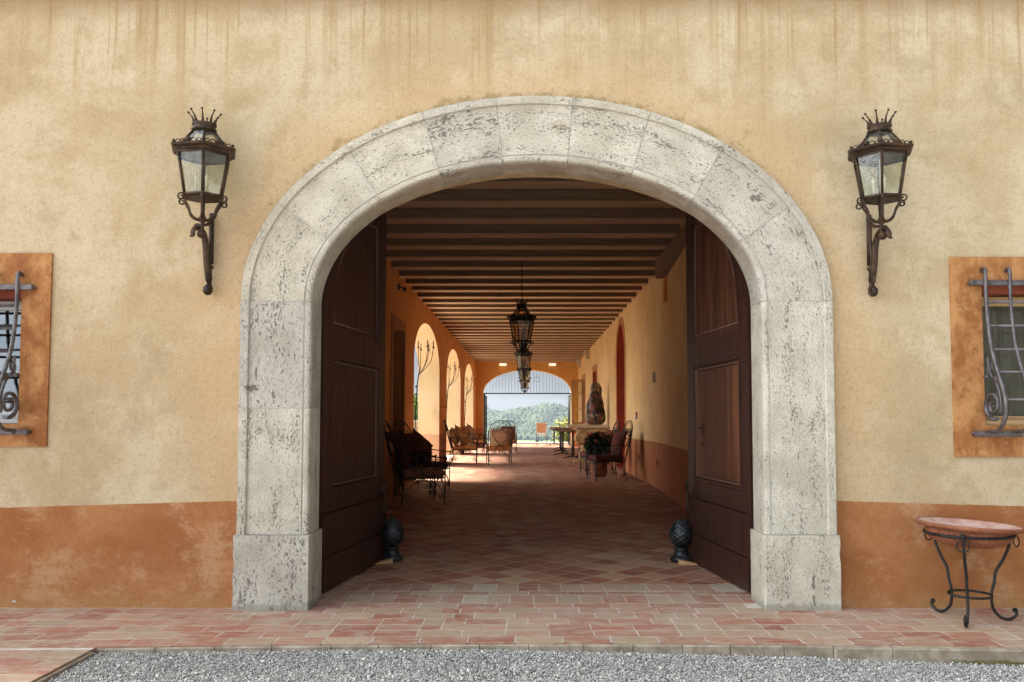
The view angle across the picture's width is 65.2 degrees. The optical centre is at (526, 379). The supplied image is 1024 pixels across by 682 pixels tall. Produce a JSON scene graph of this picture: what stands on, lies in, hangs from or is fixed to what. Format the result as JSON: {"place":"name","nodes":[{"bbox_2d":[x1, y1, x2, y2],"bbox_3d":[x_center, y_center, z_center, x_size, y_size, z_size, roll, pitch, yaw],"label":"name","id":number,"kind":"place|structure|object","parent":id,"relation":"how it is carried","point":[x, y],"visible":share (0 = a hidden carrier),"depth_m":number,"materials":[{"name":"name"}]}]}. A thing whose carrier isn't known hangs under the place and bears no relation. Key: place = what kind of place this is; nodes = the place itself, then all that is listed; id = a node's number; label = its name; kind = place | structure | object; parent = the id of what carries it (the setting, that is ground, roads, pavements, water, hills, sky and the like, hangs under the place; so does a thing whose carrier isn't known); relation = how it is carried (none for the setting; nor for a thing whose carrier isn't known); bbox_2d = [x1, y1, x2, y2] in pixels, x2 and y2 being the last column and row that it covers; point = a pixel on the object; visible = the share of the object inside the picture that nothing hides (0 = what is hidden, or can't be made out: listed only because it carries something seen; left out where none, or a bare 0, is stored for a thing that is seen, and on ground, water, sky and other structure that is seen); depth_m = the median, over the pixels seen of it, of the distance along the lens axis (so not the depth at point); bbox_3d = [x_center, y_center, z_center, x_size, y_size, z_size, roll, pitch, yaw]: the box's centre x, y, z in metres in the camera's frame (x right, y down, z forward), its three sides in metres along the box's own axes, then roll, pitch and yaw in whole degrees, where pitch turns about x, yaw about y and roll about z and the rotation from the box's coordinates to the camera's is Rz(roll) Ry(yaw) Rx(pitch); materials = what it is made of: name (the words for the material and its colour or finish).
{"place":"outdoors","nodes":[
{"label":"outdoors","id":0,"kind":"place"},
{"bbox_2d":[414,347,570,410],"label":"sky","id":1,"kind":"structure","parent":0,"point":[497,402],"materials":[{"name":"white"}]},
{"bbox_2d":[0,584,1023,681],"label":"pavement","id":2,"kind":"structure","parent":0,"point":[318,623],"depth_m":4.53,"materials":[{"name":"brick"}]},
{"bbox_2d":[922,528,1019,627],"bbox_3d":[2.563,1.120,4.617,0.508,0.518,0.495,0,-3,0],"label":"bowl stand","id":3,"kind":"object","parent":2,"relation":"on","point":[963,537],"visible":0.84,"depth_m":4.57,"materials":[{"name":"black metal"}]},
{"bbox_2d":[914,516,1023,548],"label":"bowl","id":4,"kind":"object","parent":3,"relation":"on","point":[960,526],"visible":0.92,"depth_m":4.49,"materials":[{"name":"ceramic"}]},
{"bbox_2d":[0,0,1023,610],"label":"villa","id":5,"kind":"object","parent":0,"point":[624,198],"visible":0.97,"depth_m":5.04,"materials":[{"name":"paint"}]},
{"bbox_2d":[0,253,52,446],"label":"window","id":6,"kind":"structure","parent":5,"relation":"in","point":[25,278],"depth_m":4.97,"materials":[{"name":"orange paint"}]},
{"bbox_2d":[171,107,235,294],"bbox_3d":[-1.942,-1.073,4.795,0.361,1.081,0.397,-2,-4,39],"label":"wall lantern","id":7,"kind":"object","parent":5,"relation":"attached to","point":[203,152],"depth_m":4.77,"materials":[{"name":"brown metal"}]},
{"bbox_2d":[318,212,388,591],"bbox_3d":[-1.291,-0.040,5.994,0.150,2.939,1.403,0,-3,7],"label":"door","id":8,"kind":"structure","parent":5,"relation":"in","point":[352,484],"depth_m":5.95,"materials":[{"name":"brown wood"}]},
{"bbox_2d":[398,284,405,291],"bbox_3d":[-2.130,-1.575,13.666,0.139,0.130,0.080,0,-3,0],"label":"spotlight","id":9,"kind":"object","parent":5,"relation":"attached to","point":[403,288],"visible":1,"depth_m":13.64,"materials":[{"name":"black metal"}]},
{"bbox_2d":[506,260,536,356],"bbox_3d":[-0.080,-1.219,12.446,0.477,1.722,0.464,0,-3,0],"label":"hanging lantern","id":10,"kind":"object","parent":5,"relation":"hanging from","point":[528,318],"visible":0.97,"depth_m":12.40,"materials":[{"name":"black metal"}]},
{"bbox_2d":[514,323,532,378],"bbox_3d":[-0.080,-0.882,19.188,0.477,1.722,0.464,0,-3,0],"label":"hanging lantern","id":11,"kind":"object","parent":5,"relation":"hanging from","point":[527,356],"visible":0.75,"depth_m":19.14,"materials":[{"name":"black metal"}]},
{"bbox_2d":[517,349,531,387],"bbox_3d":[-0.080,-0.600,24.831,0.477,1.722,0.464,0,-3,0],"label":"hanging lantern","id":12,"kind":"object","parent":5,"relation":"hanging from","point":[524,382],"visible":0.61,"depth_m":24.80,"materials":[{"name":"black metal"}]},
{"bbox_2d":[520,371,530,393],"bbox_3d":[-0.080,-0.330,30.224,0.477,1.722,0.464,0,-3,0],"label":"hanging lantern","id":13,"kind":"object","parent":5,"relation":"hanging from","point":[526,387],"visible":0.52,"depth_m":30.20,"materials":[{"name":"black metal"}]},
{"bbox_2d":[483,371,570,446],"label":"iron gate","id":14,"kind":"structure","parent":5,"relation":"in","point":[569,416],"depth_m":34.61,"materials":[{"name":"black metal"}]},
{"bbox_2d":[652,372,654,382],"bbox_3d":[2.175,-0.044,13.739,0.049,0.190,0.070,0,-3,0],"label":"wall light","id":15,"kind":"object","parent":5,"relation":"attached to","point":[653,376],"visible":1,"depth_m":13.72,"materials":[{"name":"black plastic"}]},
{"bbox_2d":[684,213,753,591],"bbox_3d":[1.429,-0.040,5.997,0.150,2.939,1.403,0,-3,-6],"label":"door","id":16,"kind":"structure","parent":5,"relation":"in","point":[719,484],"depth_m":5.94,"materials":[{"name":"brown wood"}]},
{"bbox_2d":[848,108,913,296],"bbox_3d":[2.122,-1.063,4.794,0.356,1.081,0.398,3,-4,-42],"label":"wall lantern","id":17,"kind":"object","parent":5,"relation":"attached to","point":[880,153],"depth_m":4.77,"materials":[{"name":"brown metal"}]},
{"bbox_2d":[949,257,1023,456],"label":"window","id":18,"kind":"structure","parent":5,"relation":"in","point":[987,293],"depth_m":4.97,"materials":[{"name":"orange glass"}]},
{"bbox_2d":[487,409,564,441],"bbox_3d":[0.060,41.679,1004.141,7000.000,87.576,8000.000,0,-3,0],"label":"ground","id":19,"kind":"structure","parent":0,"point":[530,440],"depth_m":1112.97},
{"bbox_2d":[414,393,417,419],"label":"flowering shrub","id":20,"kind":"object","parent":19,"relation":"on","point":[415,406],"visible":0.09,"depth_m":43.03,"materials":[{"name":"green plant"}]},
{"bbox_2d":[414,420,417,431],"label":"garden wall","id":21,"kind":"structure","parent":19,"relation":"on","point":[416,425],"depth_m":39.05,"materials":[{"name":"beige paint"}]},
{"bbox_2d":[487,402,567,439],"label":"forest","id":22,"kind":"object","parent":19,"relation":"on","point":[526,419],"visible":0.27,"depth_m":1297.51,"materials":[{"name":"green plant"}]},
{"bbox_2d":[551,415,567,441],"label":"autumn bush","id":23,"kind":"object","parent":19,"relation":"on","point":[564,423],"visible":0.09,"depth_m":56.70,"materials":[{"name":"yellow plant"}]},
{"bbox_2d":[338,443,733,583],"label":"floor","id":24,"kind":"structure","parent":0,"point":[502,490],"depth_m":8.56,"materials":[{"name":"tile"}]},
{"bbox_2d":[374,558,392,564],"bbox_3d":[-1.155,1.453,6.405,0.150,0.034,0.060,1,-3,-20],"label":"door wedge","id":25,"kind":"object","parent":24,"relation":"on","point":[388,561],"depth_m":6.39,"materials":[{"name":"brown wood"}]},
{"bbox_2d":[381,517,404,561],"bbox_3d":[-1.105,1.305,6.573,0.196,0.350,0.196,0,-3,0],"label":"doorstop","id":26,"kind":"object","parent":24,"relation":"on","point":[392,532],"visible":0.99,"depth_m":6.51,"materials":[{"name":"metal"}]},
{"bbox_2d":[385,420,446,505],"bbox_3d":[-1.572,1.133,11.071,0.809,1.145,0.636,1,-3,-20],"label":"garden chair","id":27,"kind":"object","parent":24,"relation":"on","point":[405,471],"visible":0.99,"depth_m":10.85,"materials":[{"name":"black metal"}]},
{"bbox_2d":[392,420,450,492],"bbox_3d":[-1.722,1.229,12.994,0.809,1.145,0.775,-1,-3,24],"label":"garden chair","id":28,"kind":"object","parent":24,"relation":"on","point":[417,442],"visible":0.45,"depth_m":12.90,"materials":[{"name":"black metal"}]},
{"bbox_2d":[409,340,434,480],"bbox_3d":[-1.982,0.567,15.161,0.463,2.682,0.272,0,-3,0],"label":"candle stand","id":29,"kind":"object","parent":24,"relation":"on","point":[428,350],"visible":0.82,"depth_m":15.17,"materials":[{"name":"black metal"}]},
{"bbox_2d":[443,362,459,461],"bbox_3d":[-1.982,0.854,20.903,0.463,2.682,0.272,0,-3,0],"label":"candle stand","id":30,"kind":"object","parent":24,"relation":"on","point":[455,369],"visible":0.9,"depth_m":20.91,"materials":[{"name":"black metal"}]},
{"bbox_2d":[444,419,477,463],"bbox_3d":[-1.746,1.627,21.185,0.906,1.168,0.868,0,-3,-2],"label":"garden chair","id":31,"kind":"object","parent":24,"relation":"on","point":[456,435],"visible":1,"depth_m":20.91,"materials":[{"name":"beige fabric"}]},
{"bbox_2d":[462,376,475,453],"bbox_3d":[-1.982,1.169,27.196,0.463,2.682,0.272,0,-3,0],"label":"candle stand","id":32,"kind":"object","parent":24,"relation":"on","point":[466,396],"visible":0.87,"depth_m":27.20,"materials":[{"name":"black metal"}]},
{"bbox_2d":[463,424,485,453],"bbox_3d":[-1.875,1.930,27.233,0.906,1.168,0.868,0,-3,2],"label":"garden chair","id":33,"kind":"object","parent":24,"relation":"on","point":[468,430],"visible":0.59,"depth_m":26.97,"materials":[{"name":"beige fabric"}]},
{"bbox_2d":[486,420,512,464],"bbox_3d":[-0.709,1.607,20.540,0.636,1.145,0.809,0,-3,-8],"label":"garden chair","id":34,"kind":"object","parent":24,"relation":"on","point":[501,438],"visible":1,"depth_m":20.32,"materials":[{"name":"black metal"}]},
{"bbox_2d":[499,420,516,452],"bbox_3d":[-0.657,1.966,27.730,0.636,1.145,0.809,0,-3,-2],"label":"garden chair","id":35,"kind":"object","parent":24,"relation":"on","point":[514,427],"visible":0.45,"depth_m":27.51,"materials":[{"name":"black metal"}]},
{"bbox_2d":[489,442,567,442],"bbox_3d":[0.060,3.055,38.891,7.000,0.038,0.650,0,-3,0],"label":"terrace edge","id":36,"kind":"object","parent":24,"relation":"on","point":[538,442],"visible":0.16,"depth_m":38.69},
{"bbox_2d":[536,423,547,445],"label":"cafe chair","id":37,"kind":"object","parent":24,"relation":"on","point":[541,427],"visible":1,"depth_m":35.70,"materials":[{"name":"orange metal"}]},
{"bbox_2d":[546,427,564,444],"bbox_3d":[1.240,2.557,36.488,0.720,0.833,0.720,1,-3,-23],"label":"cafe table","id":38,"kind":"object","parent":24,"relation":"on","point":[554,434],"visible":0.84,"depth_m":36.44,"materials":[{"name":"black metal"}]},
{"bbox_2d":[549,429,567,451],"bbox_3d":[1.220,2.172,28.797,0.720,0.833,0.720,1,-3,-11],"label":"cafe table","id":39,"kind":"object","parent":24,"relation":"on","point":[560,442],"visible":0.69,"depth_m":28.77,"materials":[{"name":"black metal"}]},
{"bbox_2d":[549,428,571,448],"bbox_3d":[1.310,2.307,31.494,0.720,0.833,0.720,1,-3,-17],"label":"cafe table","id":40,"kind":"object","parent":24,"relation":"on","point":[559,435],"visible":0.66,"depth_m":31.41,"materials":[{"name":"black metal"}]},
{"bbox_2d":[551,429,572,454],"bbox_3d":[1.180,2.047,26.301,0.720,0.833,0.720,0,-3,-6],"label":"cafe table","id":41,"kind":"object","parent":24,"relation":"on","point":[562,452],"visible":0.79,"depth_m":26.28,"materials":[{"name":"black metal"}]},
{"bbox_2d":[560,430,578,458],"bbox_3d":[1.380,1.933,24.003,0.720,0.833,0.720,0,-3,0],"label":"cafe table","id":42,"kind":"object","parent":24,"relation":"on","point":[572,431],"visible":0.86,"depth_m":23.96,"materials":[{"name":"black metal"}]},
{"bbox_2d":[566,425,608,462],"bbox_3d":[1.635,1.724,21.661,1.110,1.020,0.660,0,-3,0],"label":"console table","id":43,"kind":"object","parent":24,"relation":"on","point":[581,435],"visible":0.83,"depth_m":21.42,"materials":[{"name":"stone"}]},
{"bbox_2d":[585,382,605,424],"bbox_3d":[1.861,0.632,21.687,0.546,1.160,0.484,0,-3,0],"label":"sculpture","id":44,"kind":"object","parent":43,"relation":"on","point":[595,413],"visible":1,"depth_m":21.53,"materials":[{"name":"ceramic"}]},
{"bbox_2d":[583,431,613,476],"bbox_3d":[1.460,1.490,16.216,0.667,0.942,0.588,0,-3,0],"label":"potted plant","id":45,"kind":"object","parent":24,"relation":"on","point":[597,438],"visible":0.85,"depth_m":16.08,"materials":[{"name":"green plant"}]},
{"bbox_2d":[579,420,619,474],"bbox_3d":[1.566,1.433,17.080,0.809,1.145,0.636,0,-3,-8],"label":"garden chair","id":46,"kind":"object","parent":24,"relation":"on","point":[583,454],"visible":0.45,"depth_m":16.98,"materials":[{"name":"black metal"}]},
{"bbox_2d":[586,420,632,480],"bbox_3d":[1.605,1.349,15.388,0.809,1.145,0.636,1,-3,-12],"label":"garden chair","id":47,"kind":"object","parent":24,"relation":"on","point":[616,455],"visible":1,"depth_m":15.20,"materials":[{"name":"black metal"}]},
{"bbox_2d":[669,518,691,562],"bbox_3d":[1.255,1.302,6.523,0.196,0.350,0.196,0,-3,0],"label":"doorstop","id":48,"kind":"object","parent":24,"relation":"on","point":[680,534],"visible":0.99,"depth_m":6.46,"materials":[{"name":"metal"}]},
{"bbox_2d":[678,559,697,564],"bbox_3d":[1.285,1.451,6.375,0.150,0.034,0.060,-1,-3,14],"label":"door wedge","id":49,"kind":"object","parent":24,"relation":"on","point":[682,562],"depth_m":6.36,"materials":[{"name":"brown wood"}]},
{"bbox_2d":[48,643,1023,681],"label":"gravel ground","id":50,"kind":"structure","parent":0,"point":[564,680],"depth_m":3.84,"materials":[{"name":"grey gravel"}]},
{"bbox_2d":[36,644,1023,681],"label":"kerb","id":51,"kind":"structure","parent":50,"relation":"on","point":[979,655],"depth_m":4.09,"materials":[{"name":"grey stone"}]}
]}

